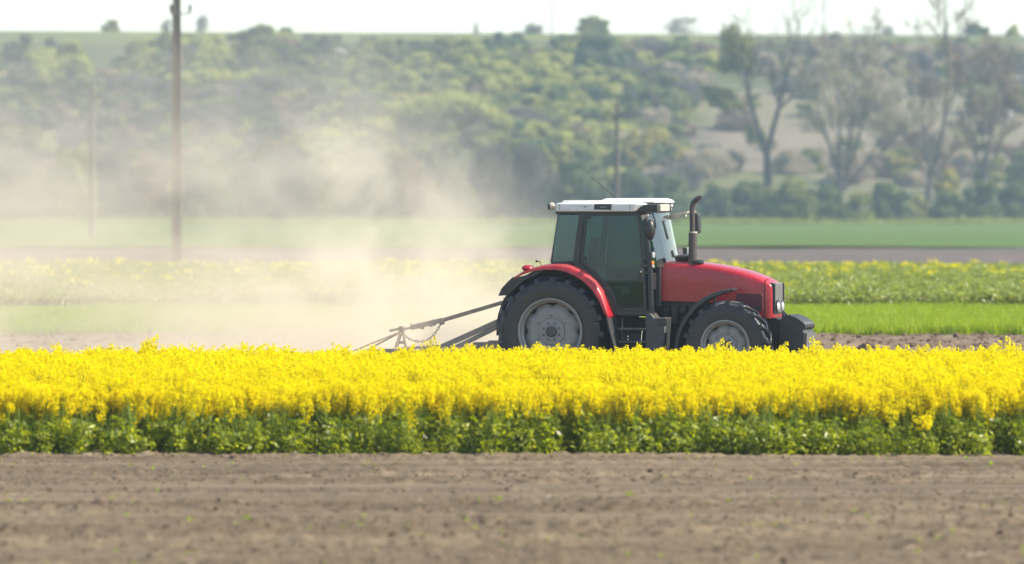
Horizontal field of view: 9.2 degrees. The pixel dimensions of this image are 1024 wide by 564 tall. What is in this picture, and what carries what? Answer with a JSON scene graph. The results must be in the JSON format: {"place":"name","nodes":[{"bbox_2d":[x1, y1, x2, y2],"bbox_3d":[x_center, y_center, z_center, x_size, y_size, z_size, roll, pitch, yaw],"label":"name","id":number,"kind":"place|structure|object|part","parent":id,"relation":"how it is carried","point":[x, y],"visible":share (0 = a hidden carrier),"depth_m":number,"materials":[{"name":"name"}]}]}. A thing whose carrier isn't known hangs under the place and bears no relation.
{"place":"outdoors","nodes":[
{"label":"outdoors","id":0,"kind":"place"},
{"bbox_2d":[0,449,1023,563],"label":"ploughed field","id":1,"kind":"structure","parent":0,"point":[785,533],"depth_m":59.64,"materials":[{"name":"soil"}]},
{"bbox_2d":[0,452,1023,563],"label":"seedlings","id":2,"kind":"object","parent":1,"relation":"on","point":[547,539],"visible":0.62,"depth_m":57.46,"materials":[{"name":"green plant"}]},
{"bbox_2d":[0,456,1023,557],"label":"ploughed field margin","id":3,"kind":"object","parent":1,"relation":"on","point":[547,487],"visible":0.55,"depth_m":64.69,"materials":[{"name":"soil"}]},
{"bbox_2d":[911,415,936,454],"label":"flowering plant","id":4,"kind":"object","parent":3,"relation":"on","point":[926,424],"visible":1,"depth_m":73.03,"materials":[{"name":"yellow plant"}]},
{"bbox_2d":[0,31,1023,223],"bbox_3d":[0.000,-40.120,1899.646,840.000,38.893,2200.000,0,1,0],"label":"hill","id":5,"kind":"structure","parent":0,"point":[102,49],"depth_m":1017.13,"materials":[{"name":"green plant"}]},
{"bbox_2d":[100,19,120,30],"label":"skyline tree","id":6,"kind":"object","parent":5,"relation":"on","point":[111,25],"visible":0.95,"depth_m":1158.76,"materials":[{"name":"green plant"}]},
{"bbox_2d":[158,18,171,31],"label":"skyline tree","id":7,"kind":"object","parent":5,"relation":"on","point":[163,27],"visible":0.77,"depth_m":1159.16,"materials":[{"name":"green plant"}]},
{"bbox_2d":[194,13,209,31],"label":"skyline tree","id":8,"kind":"object","parent":5,"relation":"on","point":[200,21],"visible":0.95,"depth_m":1159.07,"materials":[{"name":"green plant"}]},
{"bbox_2d":[185,68,221,88],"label":"bush","id":9,"kind":"object","parent":5,"relation":"on","point":[207,76],"visible":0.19,"depth_m":1030.79,"materials":[{"name":"green plant"}]},
{"bbox_2d":[225,23,276,55],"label":"tree","id":10,"kind":"object","parent":5,"relation":"on","point":[244,37],"visible":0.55,"depth_m":1088.79,"materials":[{"name":"green plant"}]},
{"bbox_2d":[258,136,314,151],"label":"bush","id":11,"kind":"object","parent":5,"relation":"on","point":[292,141],"visible":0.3,"depth_m":958.10,"materials":[{"name":"green plant"}]},
{"bbox_2d":[301,127,348,147],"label":"bush","id":12,"kind":"object","parent":5,"relation":"on","point":[334,136],"visible":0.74,"depth_m":958.64,"materials":[{"name":"green plant"}]},
{"bbox_2d":[335,47,347,55],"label":"blossom bush","id":13,"kind":"object","parent":5,"relation":"on","point":[341,52],"visible":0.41,"depth_m":1090.90,"materials":[{"name":"white plant"}]},
{"bbox_2d":[361,117,397,145],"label":"bush","id":14,"kind":"object","parent":5,"relation":"on","point":[380,131],"visible":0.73,"depth_m":959.03,"materials":[{"name":"green plant"}]},
{"bbox_2d":[388,88,505,149],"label":"bush","id":15,"kind":"object","parent":5,"relation":"on","point":[448,105],"visible":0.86,"depth_m":948.89,"materials":[{"name":"green plant"}]},
{"bbox_2d":[437,49,464,66],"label":"bush","id":16,"kind":"object","parent":5,"relation":"on","point":[452,58],"visible":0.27,"depth_m":1043.99,"materials":[{"name":"green plant"}]},
{"bbox_2d":[467,43,485,49],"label":"bush","id":17,"kind":"object","parent":5,"relation":"on","point":[471,46],"visible":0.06,"depth_m":1075.20,"materials":[{"name":"green plant"}]},
{"bbox_2d":[472,19,480,32],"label":"skyline tree","id":18,"kind":"object","parent":5,"relation":"on","point":[476,27],"visible":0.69,"depth_m":1159.39,"materials":[{"name":"green plant"}]},
{"bbox_2d":[486,106,513,133],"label":"bush","id":19,"kind":"object","parent":5,"relation":"on","point":[507,126],"visible":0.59,"depth_m":952.07,"materials":[{"name":"green plant"}]},
{"bbox_2d":[0,26,1023,218],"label":"hillside scrub","id":20,"kind":"object","parent":5,"relation":"on","point":[283,73],"visible":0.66,"depth_m":1008.93,"materials":[{"name":"green plant"}]},
{"bbox_2d":[0,216,1023,224],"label":"verge grass","id":21,"kind":"structure","parent":5,"relation":"on","point":[469,220],"depth_m":806.10,"materials":[{"name":"green plant"}]},
{"bbox_2d":[523,21,544,32],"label":"skyline tree","id":22,"kind":"object","parent":5,"relation":"on","point":[538,29],"visible":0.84,"depth_m":1159.39,"materials":[{"name":"green plant"}]},
{"bbox_2d":[575,14,611,33],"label":"skyline tree","id":23,"kind":"object","parent":5,"relation":"on","point":[591,23],"visible":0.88,"depth_m":1158.65,"materials":[{"name":"green plant"}]},
{"bbox_2d":[573,31,630,69],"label":"tree","id":24,"kind":"object","parent":5,"relation":"on","point":[599,48],"visible":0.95,"depth_m":1049.65,"materials":[{"name":"green plant"}]},
{"bbox_2d":[619,129,650,168],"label":"golden tree","id":25,"kind":"object","parent":5,"relation":"on","point":[632,148],"visible":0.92,"depth_m":935.08,"materials":[{"name":"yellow plant"}]},
{"bbox_2d":[640,126,681,147],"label":"golden bush","id":26,"kind":"object","parent":5,"relation":"on","point":[656,135],"visible":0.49,"depth_m":947.64,"materials":[{"name":"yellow plant"}]},
{"bbox_2d":[661,15,702,33],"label":"skyline tree","id":27,"kind":"object","parent":5,"relation":"on","point":[676,22],"visible":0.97,"depth_m":1158.77,"materials":[{"name":"green plant"}]},
{"bbox_2d":[667,146,700,167],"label":"golden bush","id":28,"kind":"object","parent":5,"relation":"on","point":[677,154],"visible":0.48,"depth_m":928.91,"materials":[{"name":"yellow plant"}]},
{"bbox_2d":[822,0,825,33],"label":"mast","id":29,"kind":"object","parent":5,"relation":"on","point":[823,13],"visible":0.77,"depth_m":1149.42,"materials":[{"name":"metal"}]},
{"bbox_2d":[881,24,896,33],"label":"skyline tree","id":30,"kind":"object","parent":5,"relation":"on","point":[890,29],"visible":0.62,"depth_m":1159.11,"materials":[{"name":"green plant"}]},
{"bbox_2d":[881,152,912,178],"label":"golden bush","id":31,"kind":"object","parent":5,"relation":"on","point":[891,162],"visible":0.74,"depth_m":934.70,"materials":[{"name":"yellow plant"}]},
{"bbox_2d":[932,168,960,200],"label":"golden bush","id":32,"kind":"object","parent":5,"relation":"on","point":[948,181],"visible":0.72,"depth_m":901.20,"materials":[{"name":"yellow plant"}]},
{"bbox_2d":[963,23,990,34],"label":"skyline bush","id":33,"kind":"object","parent":5,"relation":"on","point":[973,29],"visible":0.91,"depth_m":1158.42,"materials":[{"name":"green plant"}]},
{"bbox_2d":[996,110,1016,124],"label":"blossom bush","id":34,"kind":"object","parent":5,"relation":"on","point":[1011,116],"visible":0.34,"depth_m":996.93,"materials":[{"name":"white plant"}]},
{"bbox_2d":[999,150,1023,202],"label":"tree","id":35,"kind":"object","parent":5,"relation":"on","point":[1015,166],"visible":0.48,"depth_m":896.02,"materials":[{"name":"green plant"}]},
{"bbox_2d":[1004,24,1019,35],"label":"skyline tree","id":36,"kind":"object","parent":5,"relation":"on","point":[1013,29],"visible":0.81,"depth_m":1158.89,"materials":[{"name":"green plant"}]},
{"bbox_2d":[0,248,1023,263],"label":"fallow field","id":37,"kind":"structure","parent":0,"point":[808,255],"depth_m":344.89,"materials":[{"name":"brown soil"}]},
{"bbox_2d":[0,223,1023,248],"bbox_3d":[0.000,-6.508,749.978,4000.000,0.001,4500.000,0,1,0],"label":"ground","id":38,"kind":"structure","parent":0,"point":[781,247],"depth_m":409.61,"materials":[{"name":"green plant"}]},
{"bbox_2d":[0,147,51,222],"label":"hedge tree","id":39,"kind":"object","parent":38,"relation":"on","point":[18,187],"visible":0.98,"depth_m":824.31,"materials":[{"name":"green plant"}]},
{"bbox_2d":[37,146,99,223],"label":"hedge tree","id":40,"kind":"object","parent":38,"relation":"on","point":[64,185],"visible":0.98,"depth_m":829.98,"materials":[{"name":"green plant"}]},
{"bbox_2d":[80,78,103,235],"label":"utility pole","id":41,"kind":"object","parent":38,"relation":"on","point":[92,191],"visible":0.94,"depth_m":499.76,"materials":[{"name":"brown wood"}]},
{"bbox_2d":[90,94,602,122],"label":"power line","id":42,"kind":"object","parent":41,"relation":"attached to","point":[371,122],"visible":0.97,"depth_m":499.75,"materials":[{"name":"grey metal"}]},
{"bbox_2d":[107,93,625,122],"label":"power line","id":43,"kind":"object","parent":41,"relation":"attached to","point":[363,121],"visible":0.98,"depth_m":499.75,"materials":[{"name":"grey metal"}]},
{"bbox_2d":[95,145,146,221],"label":"hedge tree","id":44,"kind":"object","parent":38,"relation":"on","point":[115,199],"visible":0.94,"depth_m":836.62,"materials":[{"name":"green plant"}]},
{"bbox_2d":[124,147,182,220],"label":"hedge tree","id":45,"kind":"object","parent":38,"relation":"on","point":[147,173],"visible":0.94,"depth_m":842.67,"materials":[{"name":"green plant"}]},
{"bbox_2d":[169,0,191,261],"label":"utility pole","id":46,"kind":"object","parent":38,"relation":"on","point":[176,14],"visible":0.85,"depth_m":299.80,"materials":[{"name":"concrete"}]},
{"bbox_2d":[200,6,1010,34],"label":"power line","id":47,"kind":"object","parent":46,"relation":"attached to","point":[602,29],"visible":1,"depth_m":303.78,"materials":[{"name":"grey metal"}]},
{"bbox_2d":[182,150,236,223],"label":"hedge tree","id":48,"kind":"object","parent":38,"relation":"on","point":[206,188],"visible":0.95,"depth_m":824.37,"materials":[{"name":"green plant"}]},
{"bbox_2d":[260,151,321,223],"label":"hedge tree","id":49,"kind":"object","parent":38,"relation":"on","point":[298,189],"visible":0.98,"depth_m":836.90,"materials":[{"name":"green plant"}]},
{"bbox_2d":[307,151,356,223],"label":"hedge tree","id":50,"kind":"object","parent":38,"relation":"on","point":[326,173],"visible":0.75,"depth_m":842.01,"materials":[{"name":"green plant"}]},
{"bbox_2d":[335,147,399,223],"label":"hedge tree","id":51,"kind":"object","parent":38,"relation":"on","point":[368,194],"visible":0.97,"depth_m":824.70,"materials":[{"name":"green plant"}]},
{"bbox_2d":[381,150,438,220],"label":"hedge tree","id":52,"kind":"object","parent":38,"relation":"on","point":[417,199],"visible":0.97,"depth_m":830.44,"materials":[{"name":"green plant"}]},
{"bbox_2d":[425,139,480,223],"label":"hedge tree","id":53,"kind":"object","parent":38,"relation":"on","point":[445,162],"visible":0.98,"depth_m":836.15,"materials":[{"name":"green plant"}]},
{"bbox_2d":[461,142,518,223],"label":"hedge tree","id":54,"kind":"object","parent":38,"relation":"on","point":[486,168],"visible":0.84,"depth_m":842.01,"materials":[{"name":"green plant"}]},
{"bbox_2d":[499,143,565,224],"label":"hedge tree","id":55,"kind":"object","parent":38,"relation":"on","point":[526,193],"visible":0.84,"depth_m":824.26,"materials":[{"name":"green plant"}]},
{"bbox_2d":[537,144,576,223],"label":"hedge tree","id":56,"kind":"object","parent":38,"relation":"on","point":[560,157],"visible":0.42,"depth_m":830.77,"materials":[{"name":"green plant"}]},
{"bbox_2d":[542,159,600,218],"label":"hedge bush","id":57,"kind":"object","parent":38,"relation":"on","point":[580,182],"visible":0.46,"depth_m":813.78,"materials":[{"name":"green plant"}]},
{"bbox_2d":[572,180,613,199],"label":"hedge bush","id":58,"kind":"object","parent":38,"relation":"on","point":[603,194],"visible":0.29,"depth_m":818.72,"materials":[{"name":"green plant"}]},
{"bbox_2d":[605,98,628,197],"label":"utility pole","id":59,"kind":"object","parent":38,"relation":"on","point":[616,177],"visible":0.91,"depth_m":499.76,"materials":[{"name":"brown wood"}]},
{"bbox_2d":[606,167,652,197],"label":"hedge bush","id":60,"kind":"object","parent":38,"relation":"on","point":[633,182],"visible":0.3,"depth_m":823.12,"materials":[{"name":"green plant"}]},
{"bbox_2d":[652,172,701,223],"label":"hedge bush","id":61,"kind":"object","parent":38,"relation":"on","point":[674,188],"visible":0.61,"depth_m":814.10,"materials":[{"name":"green plant"}]},
{"bbox_2d":[694,182,733,223],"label":"hedge bush","id":62,"kind":"object","parent":38,"relation":"on","point":[713,202],"visible":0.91,"depth_m":818.08,"materials":[{"name":"green plant"}]},
{"bbox_2d":[728,180,764,223],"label":"hedge bush","id":63,"kind":"object","parent":38,"relation":"on","point":[744,191],"visible":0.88,"depth_m":824.17,"materials":[{"name":"green plant"}]},
{"bbox_2d":[695,0,830,186],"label":"tall tree","id":64,"kind":"object","parent":38,"relation":"on","point":[738,47],"visible":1,"depth_m":831.19,"materials":[{"name":"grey plant"}]},
{"bbox_2d":[747,186,780,222],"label":"hedge bush","id":65,"kind":"object","parent":38,"relation":"on","point":[756,204],"visible":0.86,"depth_m":819.12,"materials":[{"name":"green plant"}]},
{"bbox_2d":[762,176,819,223],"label":"hedge bush","id":66,"kind":"object","parent":38,"relation":"on","point":[795,200],"visible":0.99,"depth_m":813.56,"materials":[{"name":"green plant"}]},
{"bbox_2d":[806,184,843,223],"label":"hedge bush","id":67,"kind":"object","parent":38,"relation":"on","point":[828,196],"visible":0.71,"depth_m":823.31,"materials":[{"name":"green plant"}]},
{"bbox_2d":[775,1,928,204],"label":"fan tree","id":68,"kind":"object","parent":38,"relation":"on","point":[865,77],"visible":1,"depth_m":827.52,"materials":[{"name":"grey plant"}]},
{"bbox_2d":[833,192,875,223],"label":"hedge bush","id":69,"kind":"object","parent":38,"relation":"on","point":[852,209],"visible":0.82,"depth_m":813.96,"materials":[{"name":"green plant"}]},
{"bbox_2d":[867,180,914,222],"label":"hedge bush","id":70,"kind":"object","parent":38,"relation":"on","point":[883,206],"visible":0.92,"depth_m":818.49,"materials":[{"name":"green plant"}]},
{"bbox_2d":[905,194,929,223],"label":"hedge bush","id":71,"kind":"object","parent":38,"relation":"on","point":[919,205],"visible":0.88,"depth_m":824.46,"materials":[{"name":"green plant"}]},
{"bbox_2d":[896,0,991,222],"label":"tall tree","id":72,"kind":"object","parent":38,"relation":"on","point":[932,173],"visible":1,"depth_m":829.24,"materials":[{"name":"grey plant"}]},
{"bbox_2d":[927,189,973,223],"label":"hedge bush","id":73,"kind":"object","parent":38,"relation":"on","point":[951,204],"visible":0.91,"depth_m":813.33,"materials":[{"name":"green plant"}]},
{"bbox_2d":[962,180,1004,223],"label":"hedge bush","id":74,"kind":"object","parent":38,"relation":"on","point":[980,195],"visible":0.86,"depth_m":818.91,"materials":[{"name":"green plant"}]},
{"bbox_2d":[944,29,1023,203],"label":"fan tree","id":75,"kind":"object","parent":38,"relation":"on","point":[1006,76],"visible":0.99,"depth_m":835.28,"materials":[{"name":"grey plant"}]},
{"bbox_2d":[994,182,1023,223],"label":"hedge bush","id":76,"kind":"object","parent":38,"relation":"on","point":[1011,199],"visible":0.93,"depth_m":823.61,"materials":[{"name":"green plant"}]},
{"bbox_2d":[0,0,1023,35],"label":"sky","id":77,"kind":"structure","parent":0,"point":[641,16],"materials":[{"name":"white"}]},
{"bbox_2d":[307,450,1019,455],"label":"rape soil","id":78,"kind":"structure","parent":0,"point":[848,453],"depth_m":73.83,"materials":[{"name":"brown soil"}]},
{"bbox_2d":[0,334,1023,453],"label":"oilseed rape","id":79,"kind":"object","parent":78,"relation":"on","point":[619,382],"visible":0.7,"depth_m":79.69,"materials":[{"name":"yellow plant"}]},
{"bbox_2d":[0,381,1023,455],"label":"rape leaves","id":80,"kind":"object","parent":78,"relation":"on","point":[757,436],"visible":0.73,"depth_m":73.34,"materials":[{"name":"green plant"}]},
{"label":"soil strip margin","id":81,"kind":"structure","parent":0,"visible":0},
{"bbox_2d":[353,297,504,354],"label":"cultivator","id":82,"kind":"object","parent":81,"relation":"on","point":[487,328],"visible":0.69,"depth_m":101.43,"materials":[{"name":"metal"}]},
{"bbox_2d":[0,332,1023,355],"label":"soil strip","id":83,"kind":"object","parent":81,"relation":"on","point":[361,342],"visible":0.14,"depth_m":130.99,"materials":[{"name":"brown soil"}]},
{"bbox_2d":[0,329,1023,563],"bbox_3d":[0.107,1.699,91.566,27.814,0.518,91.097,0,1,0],"label":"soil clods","id":84,"kind":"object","parent":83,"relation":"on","point":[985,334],"visible":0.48,"depth_m":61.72,"materials":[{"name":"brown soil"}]},
{"bbox_2d":[496,179,815,355],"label":"tractor","id":85,"kind":"object","parent":81,"relation":"on","point":[611,273],"visible":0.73,"depth_m":99.95,"materials":[{"name":"red metal"}]},
{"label":"rear window","id":86,"kind":"part","parent":85,"relation":"part of","materials":[{"name":"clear glass"}]},
{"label":"door","id":87,"kind":"part","parent":85,"relation":"part of","materials":[{"name":"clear glass"}]},
{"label":"door","id":88,"kind":"part","parent":85,"relation":"part of","materials":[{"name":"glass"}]},
{"label":"crop ground","id":89,"kind":"structure","parent":0,"visible":0},
{"bbox_2d":[0,256,1023,307],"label":"green crop","id":90,"kind":"object","parent":89,"relation":"on","point":[386,282],"visible":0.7,"depth_m":183.97,"materials":[{"name":"green plant"}]},
{"label":"grass strip ground","id":91,"kind":"structure","parent":0,"visible":0},
{"bbox_2d":[0,300,1023,335],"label":"young wheat","id":92,"kind":"object","parent":91,"relation":"on","point":[237,318],"visible":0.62,"depth_m":143.03,"materials":[{"name":"green plant"}]}
]}

